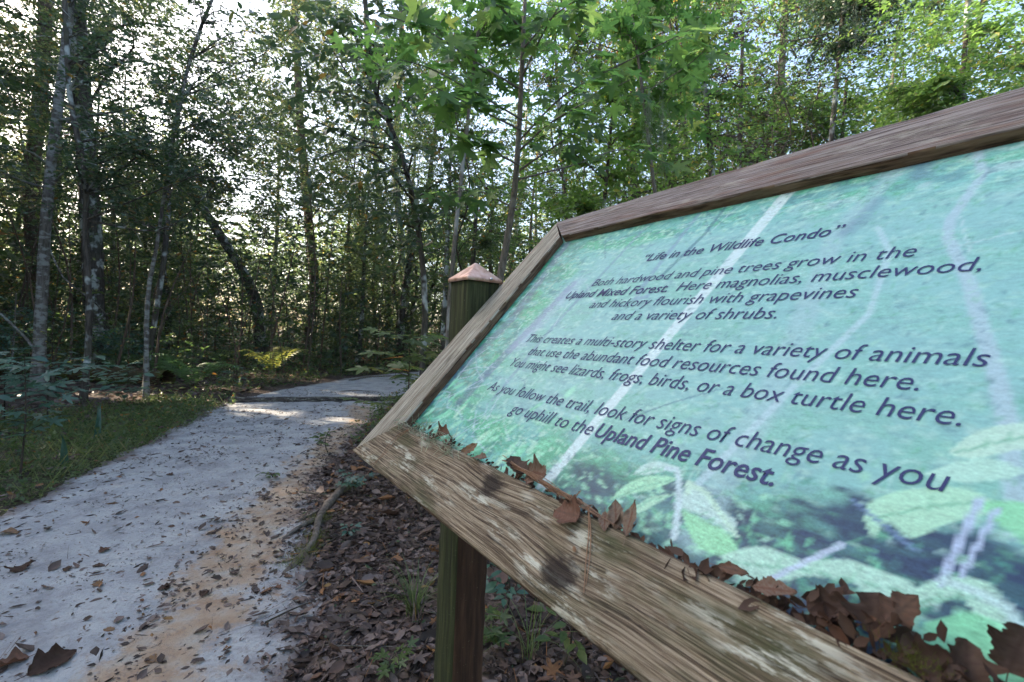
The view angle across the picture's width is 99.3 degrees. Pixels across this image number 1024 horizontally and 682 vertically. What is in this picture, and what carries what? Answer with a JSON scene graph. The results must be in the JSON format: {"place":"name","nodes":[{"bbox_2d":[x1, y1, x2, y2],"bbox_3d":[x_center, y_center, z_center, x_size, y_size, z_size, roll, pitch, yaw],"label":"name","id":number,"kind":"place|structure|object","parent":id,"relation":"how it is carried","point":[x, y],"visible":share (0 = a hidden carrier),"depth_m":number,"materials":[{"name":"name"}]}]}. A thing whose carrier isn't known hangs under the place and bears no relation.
{"place":"outdoors","nodes":[
{"label":"outdoors","id":0,"kind":"place"},
{"bbox_2d":[0,372,418,681],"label":"path","id":1,"kind":"structure","parent":0,"point":[65,629],"depth_m":2.39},
{"bbox_2d":[0,646,35,666],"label":"fallen leaf","id":2,"kind":"object","parent":1,"relation":"on","point":[16,654],"visible":0.98,"depth_m":1.58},
{"bbox_2d":[15,643,76,680],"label":"fallen leaf","id":3,"kind":"object","parent":1,"relation":"on","point":[56,655],"visible":1,"depth_m":1.56,"materials":[{"name":"plant"}]},
{"bbox_2d":[0,389,397,681],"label":"strewn leaves","id":4,"kind":"object","parent":1,"relation":"on","point":[142,674],"visible":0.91,"depth_m":2.33,"materials":[{"name":"plant"}]},
{"bbox_2d":[228,396,395,402],"bbox_3d":[-3.341,1.045,7.553,2.712,0.156,0.096,2,0,-20],"label":"trail step","id":5,"kind":"object","parent":1,"relation":"on","point":[284,399],"visible":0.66,"depth_m":7.40,"materials":[{"name":"wood"}]},
{"bbox_2d":[282,473,380,572],"bbox_3d":[-1.320,1.157,3.091,0.604,0.098,1.787,3,0,0],"label":"tree root","id":6,"kind":"object","parent":1,"relation":"on","point":[329,502],"visible":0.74,"depth_m":2.82,"materials":[{"name":"brown plant"}]},
{"bbox_2d":[258,471,380,568],"bbox_3d":[-1.193,1.143,3.043,0.515,0.074,1.773,3,0,0],"label":"root moss","id":7,"kind":"object","parent":6,"relation":"on","point":[298,547],"visible":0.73,"depth_m":2.43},
{"bbox_2d":[0,323,629,681],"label":"ground","id":8,"kind":"structure","parent":0,"point":[327,378],"depth_m":3.11,"materials":[{"name":"soil"}]},
{"bbox_2d":[0,0,53,350],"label":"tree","id":9,"kind":"object","parent":8,"relation":"on","point":[3,252],"visible":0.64,"depth_m":9.79,"materials":[{"name":"green plant"}]},
{"bbox_2d":[0,0,450,233],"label":"foliage","id":10,"kind":"object","parent":9,"relation":"on","point":[296,40],"visible":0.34,"depth_m":12.19,"materials":[{"name":"green plant"}]},
{"bbox_2d":[0,92,73,343],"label":"woodland tree","id":11,"kind":"object","parent":8,"relation":"on","point":[13,268],"visible":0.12,"depth_m":19.44,"materials":[{"name":"green plant"}]},
{"bbox_2d":[0,346,77,424],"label":"teal sapling","id":12,"kind":"object","parent":8,"relation":"on","point":[5,397],"visible":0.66,"depth_m":5.00,"materials":[{"name":"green plant"}]},
{"bbox_2d":[0,293,82,373],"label":"woodland shrub","id":13,"kind":"object","parent":8,"relation":"on","point":[14,337],"visible":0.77,"depth_m":8.51,"materials":[{"name":"green plant"}]},
{"bbox_2d":[0,351,118,478],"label":"teal sapling","id":14,"kind":"object","parent":8,"relation":"on","point":[46,376],"visible":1,"depth_m":3.40,"materials":[{"name":"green plant"}]},
{"bbox_2d":[8,307,121,362],"bbox_3d":[-11.261,-0.102,11.040,2.237,1.568,1.708,2,0,-34],"label":"woodland shrub","id":15,"kind":"object","parent":8,"relation":"on","point":[77,331],"visible":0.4,"depth_m":11.07,"materials":[{"name":"green plant"}]},
{"bbox_2d":[0,355,140,424],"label":"teal sapling","id":16,"kind":"object","parent":8,"relation":"on","point":[48,393],"visible":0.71,"depth_m":5.06,"materials":[{"name":"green plant"}]},
{"bbox_2d":[0,10,146,340],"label":"woodland tree","id":17,"kind":"object","parent":8,"relation":"on","point":[56,176],"visible":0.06,"depth_m":19.15,"materials":[{"name":"green plant"}]},
{"bbox_2d":[0,0,150,349],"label":"brown trunk tree","id":18,"kind":"object","parent":8,"relation":"on","point":[30,214],"visible":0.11,"depth_m":16.29,"materials":[{"name":"green plant"}]},
{"bbox_2d":[2,61,171,328],"bbox_3d":[-17.978,-5.880,18.730,5.821,12.501,5.639,3,1,40],"label":"woodland tree","id":19,"kind":"object","parent":8,"relation":"on","point":[72,211],"visible":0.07,"depth_m":18.21,"materials":[{"name":"green plant"}]},
{"bbox_2d":[0,361,175,385],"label":"fallen log","id":20,"kind":"object","parent":8,"relation":"on","point":[168,376],"visible":0.29,"depth_m":8.54,"materials":[{"name":"wood"}]},
{"bbox_2d":[0,0,181,391],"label":"pale barked tree","id":21,"kind":"object","parent":8,"relation":"on","point":[47,203],"visible":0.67,"depth_m":7.15,"materials":[{"name":"green plant"}]},
{"bbox_2d":[17,63,165,343],"bbox_3d":[-17.562,-5.687,18.661,5.668,12.077,5.344,3,0,-5],"label":"woodland tree","id":22,"kind":"object","parent":8,"relation":"on","point":[104,234],"visible":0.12,"depth_m":18.47,"materials":[{"name":"green plant"}]},
{"bbox_2d":[0,0,228,366],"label":"mossy tree","id":23,"kind":"object","parent":8,"relation":"on","point":[97,264],"visible":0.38,"depth_m":11.20,"materials":[{"name":"green plant"}]},
{"bbox_2d":[0,396,234,501],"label":"strip leaves","id":24,"kind":"object","parent":8,"relation":"on","point":[55,457],"visible":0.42,"depth_m":4.19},
{"bbox_2d":[0,388,235,512],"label":"ground cover","id":25,"kind":"object","parent":8,"relation":"on","point":[75,448],"visible":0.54,"depth_m":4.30,"materials":[{"name":"green plant"}]},
{"bbox_2d":[78,365,159,406],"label":"bushy seedling","id":26,"kind":"object","parent":8,"relation":"on","point":[121,386],"visible":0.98,"depth_m":6.22,"materials":[{"name":"green plant"}]},
{"bbox_2d":[78,323,163,366],"bbox_3d":[-9.859,0.125,10.878,1.864,1.213,1.452,3,0,0],"label":"woodland shrub","id":27,"kind":"object","parent":8,"relation":"on","point":[110,341],"visible":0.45,"depth_m":10.70,"materials":[{"name":"green plant"}]},
{"bbox_2d":[19,0,249,402],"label":"forked sapling","id":28,"kind":"object","parent":8,"relation":"on","point":[83,176],"visible":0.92,"depth_m":6.47,"materials":[{"name":"green plant"}]},
{"bbox_2d":[100,172,204,350],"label":"woodland tree","id":29,"kind":"object","parent":8,"relation":"on","point":[144,246],"visible":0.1,"depth_m":17.12,"materials":[{"name":"green plant"}]},
{"bbox_2d":[105,174,209,334],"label":"woodland tree","id":30,"kind":"object","parent":8,"relation":"on","point":[169,276],"visible":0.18,"depth_m":16.61,"materials":[{"name":"green plant"}]},
{"bbox_2d":[105,150,220,356],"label":"woodland tree","id":31,"kind":"object","parent":8,"relation":"on","point":[151,237],"visible":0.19,"depth_m":14.97,"materials":[{"name":"green plant"}]},
{"bbox_2d":[62,22,301,399],"bbox_3d":[-5.054,-1.874,6.898,3.351,5.703,2.448,3,0,28],"label":"pale sapling","id":32,"kind":"object","parent":8,"relation":"on","point":[208,132],"visible":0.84,"depth_m":6.81,"materials":[{"name":"green plant"}]},
{"bbox_2d":[96,84,267,362],"bbox_3d":[-11.757,-3.949,15.131,5.794,9.199,4.610,2,0,-36],"label":"leaning tree","id":33,"kind":"object","parent":8,"relation":"on","point":[225,248],"visible":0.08,"depth_m":14.84,"materials":[{"name":"brown plant"}]},
{"bbox_2d":[140,353,243,388],"bbox_3d":[-5.806,0.561,7.968,1.538,0.692,1.283,2,0,-31],"label":"fern","id":34,"kind":"object","parent":8,"relation":"on","point":[184,371],"visible":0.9,"depth_m":7.87,"materials":[{"name":"plant"}]},
{"bbox_2d":[140,0,313,369],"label":"overhanging tree","id":35,"kind":"object","parent":8,"relation":"on","point":[204,17],"visible":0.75,"depth_m":9.04,"materials":[{"name":"green plant"}]},
{"bbox_2d":[95,363,428,443],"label":"verge plants","id":36,"kind":"object","parent":8,"relation":"on","point":[181,404],"visible":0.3,"depth_m":6.11,"materials":[{"name":"green plant"}]},
{"bbox_2d":[229,347,314,375],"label":"fern","id":37,"kind":"object","parent":8,"relation":"on","point":[257,355],"visible":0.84,"depth_m":10.81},
{"bbox_2d":[220,72,328,348],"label":"woodland tree","id":38,"kind":"object","parent":8,"relation":"on","point":[276,247],"visible":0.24,"depth_m":24.69,"materials":[{"name":"green plant"}]},
{"bbox_2d":[0,112,555,346],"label":"woods","id":39,"kind":"object","parent":8,"relation":"on","point":[299,239],"visible":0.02,"depth_m":34.22,"materials":[{"name":"green plant"}]},
{"bbox_2d":[0,122,566,391],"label":"undergrowth","id":40,"kind":"object","parent":8,"relation":"on","point":[27,277],"depth_m":10.62,"materials":[{"name":"plant"}]},
{"bbox_2d":[181,0,405,356],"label":"tall bare tree","id":41,"kind":"object","parent":8,"relation":"on","point":[295,131],"visible":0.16,"depth_m":19.12,"materials":[{"name":"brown plant"}]},
{"bbox_2d":[0,167,608,374],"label":"thicket","id":42,"kind":"object","parent":8,"relation":"on","point":[345,347],"visible":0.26,"depth_m":14.38,"materials":[{"name":"green plant"}]},
{"bbox_2d":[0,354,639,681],"bbox_3d":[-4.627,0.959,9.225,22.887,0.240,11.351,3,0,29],"label":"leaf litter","id":43,"kind":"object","parent":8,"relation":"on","point":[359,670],"visible":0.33,"depth_m":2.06,"materials":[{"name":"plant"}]},
{"bbox_2d":[485,563,528,612],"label":"seedling","id":44,"kind":"object","parent":43,"relation":"on","point":[490,586],"visible":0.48,"depth_m":1.91,"materials":[{"name":"green plant"}]},
{"bbox_2d":[483,586,580,668],"bbox_3d":[0.109,1.079,1.752,0.461,0.325,0.608,3,0,17],"label":"grass tuft","id":45,"kind":"object","parent":43,"relation":"on","point":[531,646],"visible":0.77,"depth_m":1.70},
{"bbox_2d":[317,258,367,357],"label":"woodland tree","id":46,"kind":"object","parent":8,"relation":"on","point":[337,330],"visible":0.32,"depth_m":16.51,"materials":[{"name":"green plant"}]},
{"bbox_2d":[213,0,481,377],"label":"broad leaved tree","id":47,"kind":"object","parent":8,"relation":"on","point":[345,25],"visible":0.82,"depth_m":5.58,"materials":[{"name":"green plant"}]},
{"bbox_2d":[290,120,407,359],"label":"woodland tree","id":48,"kind":"object","parent":8,"relation":"on","point":[348,222],"visible":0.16,"depth_m":19.04,"materials":[{"name":"green plant"}]},
{"bbox_2d":[335,469,374,493],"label":"seedling","id":49,"kind":"object","parent":8,"relation":"on","point":[353,477],"visible":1,"depth_m":3.31,"materials":[{"name":"green plant"}]},
{"bbox_2d":[319,170,410,367],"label":"woodland tree","id":50,"kind":"object","parent":8,"relation":"on","point":[361,319],"visible":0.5,"depth_m":15.32,"materials":[{"name":"green plant"}]},
{"bbox_2d":[330,181,406,354],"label":"woodland tree","id":51,"kind":"object","parent":8,"relation":"on","point":[374,306],"visible":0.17,"depth_m":19.35,"materials":[{"name":"green plant"}]},
{"bbox_2d":[310,0,427,355],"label":"dark trunk tree","id":52,"kind":"object","parent":8,"relation":"on","point":[356,111],"visible":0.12,"depth_m":18.31,"materials":[{"name":"green plant"}]},
{"bbox_2d":[323,95,431,350],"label":"woodland tree","id":53,"kind":"object","parent":8,"relation":"on","point":[364,201],"visible":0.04,"depth_m":22.52,"materials":[{"name":"green plant"}]},
{"bbox_2d":[0,111,771,350],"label":"hazel layer","id":54,"kind":"object","parent":8,"relation":"on","point":[178,256],"visible":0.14,"depth_m":12.77,"materials":[{"name":"green plant"}]},
{"bbox_2d":[339,323,448,514],"bbox_3d":[-0.672,0.539,2.988,0.801,1.322,0.881,3,1,39],"label":"star leaved seedling","id":55,"kind":"object","parent":8,"relation":"on","point":[399,364],"visible":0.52,"depth_m":2.92,"materials":[{"name":"green plant"}]},
{"bbox_2d":[369,635,419,679],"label":"seedling","id":56,"kind":"object","parent":8,"relation":"on","point":[392,665],"visible":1,"depth_m":1.59,"materials":[{"name":"green plant"}]},
{"bbox_2d":[365,556,437,617],"bbox_3d":[-0.425,1.089,1.914,0.405,0.259,0.405,3,0,0],"label":"grass tuft","id":57,"kind":"object","parent":8,"relation":"on","point":[412,597],"visible":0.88,"depth_m":1.93,"materials":[{"name":"plant"}]},
{"bbox_2d":[360,98,459,346],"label":"woodland tree","id":58,"kind":"object","parent":8,"relation":"on","point":[408,219],"visible":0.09,"depth_m":23.24,"materials":[{"name":"green plant"}]},
{"bbox_2d":[338,2,501,349],"bbox_3d":[-4.969,-9.943,19.365,5.434,21.976,16.220,2,0,-21],"label":"dark trunk tree","id":59,"kind":"object","parent":8,"relation":"on","point":[407,265],"visible":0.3,"depth_m":15.65,"materials":[{"name":"green plant"}]},
{"bbox_2d":[358,72,535,351],"bbox_3d":[-1.507,-2.261,9.579,3.694,6.754,2.867,2,0,-13],"label":"understory tree","id":60,"kind":"object","parent":8,"relation":"on","point":[471,131],"visible":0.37,"depth_m":9.45,"materials":[{"name":"green plant"}]},
{"bbox_2d":[372,0,523,361],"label":"woodland tree","id":61,"kind":"object","parent":8,"relation":"on","point":[402,314],"visible":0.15,"depth_m":16.43,"materials":[{"name":"green plant"}]},
{"bbox_2d":[392,105,506,326],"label":"woodland tree","id":62,"kind":"object","parent":8,"relation":"on","point":[437,218],"visible":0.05,"depth_m":20.29,"materials":[{"name":"green plant"}]},
{"bbox_2d":[367,157,573,302],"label":"understory tree","id":63,"kind":"object","parent":8,"relation":"on","point":[483,243],"visible":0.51,"depth_m":7.25,"materials":[{"name":"green plant"}]},
{"bbox_2d":[328,0,620,347],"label":"star leaved tree","id":64,"kind":"object","parent":8,"relation":"on","point":[497,37],"visible":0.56,"depth_m":4.17,"materials":[{"name":"green plant"}]},
{"bbox_2d":[422,116,540,276],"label":"woodland tree","id":65,"kind":"object","parent":8,"relation":"on","point":[507,146],"visible":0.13,"depth_m":17.71,"materials":[{"name":"green plant"}]},
{"bbox_2d":[483,603,512,647],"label":"seedling","id":66,"kind":"object","parent":8,"relation":"on","point":[491,611],"visible":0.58,"depth_m":1.68,"materials":[{"name":"green plant"}]},
{"bbox_2d":[455,36,605,278],"bbox_3d":[0.638,-7.387,23.763,7.598,16.971,7.467,3,1,41],"label":"woodland tree","id":67,"kind":"object","parent":8,"relation":"on","point":[524,138],"visible":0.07,"depth_m":23.65,"materials":[{"name":"green plant"}]},
{"bbox_2d":[492,140,584,276],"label":"woodland tree","id":68,"kind":"object","parent":8,"relation":"on","point":[533,228],"visible":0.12,"depth_m":20.60,"materials":[{"name":"green plant"}]},
{"bbox_2d":[370,0,731,286],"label":"star leaved sapling","id":69,"kind":"object","parent":8,"relation":"on","point":[448,103],"visible":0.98,"depth_m":2.71,"materials":[{"name":"green plant"}]},
{"bbox_2d":[652,34,671,185],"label":"hanging moss","id":70,"kind":"object","parent":69,"relation":"hanging from","point":[662,130],"visible":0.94,"depth_m":3.59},
{"bbox_2d":[419,0,686,218],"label":"understory tree","id":71,"kind":"object","parent":8,"relation":"on","point":[548,79],"visible":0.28,"depth_m":10.18,"materials":[{"name":"green plant"}]},
{"bbox_2d":[526,605,586,664],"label":"seedling","id":72,"kind":"object","parent":8,"relation":"on","point":[569,646],"visible":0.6,"depth_m":1.63,"materials":[{"name":"green plant"}]},
{"bbox_2d":[474,55,743,234],"bbox_3d":[1.175,-0.968,5.211,3.407,4.468,2.057,3,0,0],"label":"yellowing tree","id":73,"kind":"object","parent":8,"relation":"on","point":[582,206],"visible":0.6,"depth_m":5.13,"materials":[{"name":"green plant"}]},
{"bbox_2d":[491,0,767,192],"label":"star leaved tree","id":74,"kind":"object","parent":8,"relation":"on","point":[620,23],"visible":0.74,"depth_m":4.30,"materials":[{"name":"green plant"}]},
{"bbox_2d":[640,24,655,151],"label":"hanging moss","id":75,"kind":"object","parent":74,"relation":"hanging from","point":[648,113],"visible":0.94,"depth_m":3.59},
{"bbox_2d":[540,0,739,228],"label":"woodland tree","id":76,"kind":"object","parent":8,"relation":"on","point":[646,191],"visible":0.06,"depth_m":11.68,"materials":[{"name":"green plant"}]},
{"bbox_2d":[567,0,786,179],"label":"understory tree","id":77,"kind":"object","parent":8,"relation":"on","point":[773,7],"visible":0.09,"depth_m":11.29,"materials":[{"name":"green plant"}]},
{"bbox_2d":[455,0,913,271],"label":"vine tangle","id":78,"kind":"object","parent":8,"relation":"on","point":[669,182],"visible":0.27,"depth_m":6.98,"materials":[{"name":"green plant"}]},
{"bbox_2d":[622,114,747,199],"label":"woodland tree","id":79,"kind":"object","parent":8,"relation":"on","point":[670,147],"visible":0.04,"depth_m":10.77,"materials":[{"name":"green plant"}]},
{"bbox_2d":[353,87,1023,681],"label":"interpretive sign","id":80,"kind":"object","parent":8,"relation":"on","point":[801,373],"visible":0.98,"depth_m":0.48,"materials":[{"name":"wood"},{"name":"printed plastic panel"}]},
{"bbox_2d":[371,406,461,457],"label":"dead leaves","id":81,"kind":"object","parent":80,"relation":"on","point":[427,439],"visible":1,"depth_m":0.76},
{"bbox_2d":[407,421,555,497],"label":"leaf crumbs","id":82,"kind":"object","parent":80,"relation":"on","point":[518,476],"visible":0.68,"depth_m":0.63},
{"bbox_2d":[522,454,546,485],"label":"dead leaf","id":83,"kind":"object","parent":80,"relation":"on","point":[536,467],"visible":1,"depth_m":0.55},
{"bbox_2d":[502,455,620,527],"bbox_3d":[0.044,0.172,0.515,0.009,0.018,0.223,2,0,-33],"label":"needle bundle","id":84,"kind":"object","parent":80,"relation":"on","point":[549,486],"visible":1,"depth_m":0.51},
{"bbox_2d":[553,494,580,523],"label":"dead leaf","id":85,"kind":"object","parent":80,"relation":"on","point":[564,512],"visible":1,"depth_m":0.47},
{"bbox_2d":[607,499,623,528],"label":"dead leaf","id":86,"kind":"object","parent":80,"relation":"on","point":[615,508],"visible":1,"depth_m":0.44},
{"bbox_2d":[622,500,636,544],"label":"dead leaf","id":87,"kind":"object","parent":80,"relation":"on","point":[629,517],"visible":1,"depth_m":0.42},
{"bbox_2d":[709,561,748,575],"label":"dead leaf","id":88,"kind":"object","parent":80,"relation":"on","point":[730,567],"visible":1,"depth_m":0.34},
{"bbox_2d":[741,576,796,596],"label":"dead leaf","id":89,"kind":"object","parent":80,"relation":"on","point":[768,585],"visible":1,"depth_m":0.32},
{"bbox_2d":[556,494,1003,681],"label":"leaf crumbs","id":90,"kind":"object","parent":80,"relation":"on","point":[842,627],"visible":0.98,"depth_m":0.29,"materials":[{"name":"plant"}]},
{"bbox_2d":[798,584,848,620],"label":"dead leaf","id":91,"kind":"object","parent":90,"relation":"on","point":[826,596],"visible":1,"depth_m":0.30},
{"bbox_2d":[838,592,901,649],"bbox_3d":[0.232,0.177,0.278,0.027,0.029,0.032,2,0,-34],"label":"dead leaf","id":92,"kind":"object","parent":90,"relation":"on","point":[869,604],"visible":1,"depth_m":0.28,"materials":[{"name":"plant"}]},
{"bbox_2d":[878,590,920,628],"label":"dead leaf","id":93,"kind":"object","parent":90,"relation":"on","point":[907,608],"visible":1,"depth_m":0.27,"materials":[{"name":"plant"}]},
{"bbox_2d":[889,632,967,680],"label":"dead leaf","id":94,"kind":"object","parent":90,"relation":"on","point":[926,649],"visible":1,"depth_m":0.25,"materials":[{"name":"plant"}]},
{"bbox_2d":[947,637,1009,681],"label":"dead leaf","id":95,"kind":"object","parent":90,"relation":"on","point":[968,654],"visible":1,"depth_m":0.25,"materials":[{"name":"plant"}]},
{"bbox_2d":[849,618,977,681],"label":"moss clump","id":96,"kind":"object","parent":80,"relation":"on","point":[921,665],"visible":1,"depth_m":0.26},
{"bbox_2d":[986,622,1023,681],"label":"dead leaf","id":97,"kind":"object","parent":80,"relation":"on","point":[1007,651],"visible":1,"depth_m":0.24,"materials":[{"name":"plant"}]},
{"bbox_2d":[612,0,798,199],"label":"vine covered tree","id":98,"kind":"object","parent":8,"relation":"on","point":[709,111],"visible":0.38,"depth_m":5.78,"materials":[{"name":"green plant"}]},
{"bbox_2d":[643,0,858,176],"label":"brown tangle tree","id":99,"kind":"object","parent":8,"relation":"on","point":[718,74],"visible":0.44,"depth_m":8.30,"materials":[{"name":"green plant"}]},
{"bbox_2d":[689,81,858,177],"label":"vine covered tree","id":100,"kind":"object","parent":8,"relation":"on","point":[763,118],"visible":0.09,"depth_m":10.75,"materials":[{"name":"plant"}]},
{"bbox_2d":[664,0,940,178],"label":"woodland tree","id":101,"kind":"object","parent":8,"relation":"on","point":[783,68],"visible":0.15,"depth_m":10.99,"materials":[{"name":"green plant"}]},
{"bbox_2d":[413,0,1023,270],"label":"foliage","id":102,"kind":"object","parent":101,"relation":"attached to","point":[566,46],"visible":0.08,"depth_m":10.37,"materials":[{"name":"green plant"}]},
{"bbox_2d":[762,0,938,141],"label":"dark evergreen","id":103,"kind":"object","parent":8,"relation":"on","point":[831,9],"visible":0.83,"depth_m":7.93,"materials":[{"name":"green plant"}]},
{"bbox_2d":[727,34,982,158],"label":"pale leaved tree","id":104,"kind":"object","parent":8,"relation":"on","point":[843,102],"visible":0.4,"depth_m":9.29,"materials":[{"name":"green plant"}]},
{"bbox_2d":[812,0,1023,133],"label":"pale leaved tree","id":105,"kind":"object","parent":8,"relation":"on","point":[911,96],"visible":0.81,"depth_m":6.45,"materials":[{"name":"green plant"}]},
{"bbox_2d":[847,0,1023,105],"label":"woodland tree","id":106,"kind":"object","parent":8,"relation":"on","point":[948,28],"visible":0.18,"depth_m":9.06,"materials":[{"name":"green plant"}]},
{"bbox_2d":[943,31,1023,104],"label":"pale leaved tree","id":107,"kind":"object","parent":8,"relation":"on","point":[1021,62],"visible":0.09,"depth_m":8.08,"materials":[{"name":"green plant"}]},
{"bbox_2d":[0,0,1023,331],"label":"sky","id":108,"kind":"structure","parent":0,"point":[245,4],"materials":[{"name":"white"}]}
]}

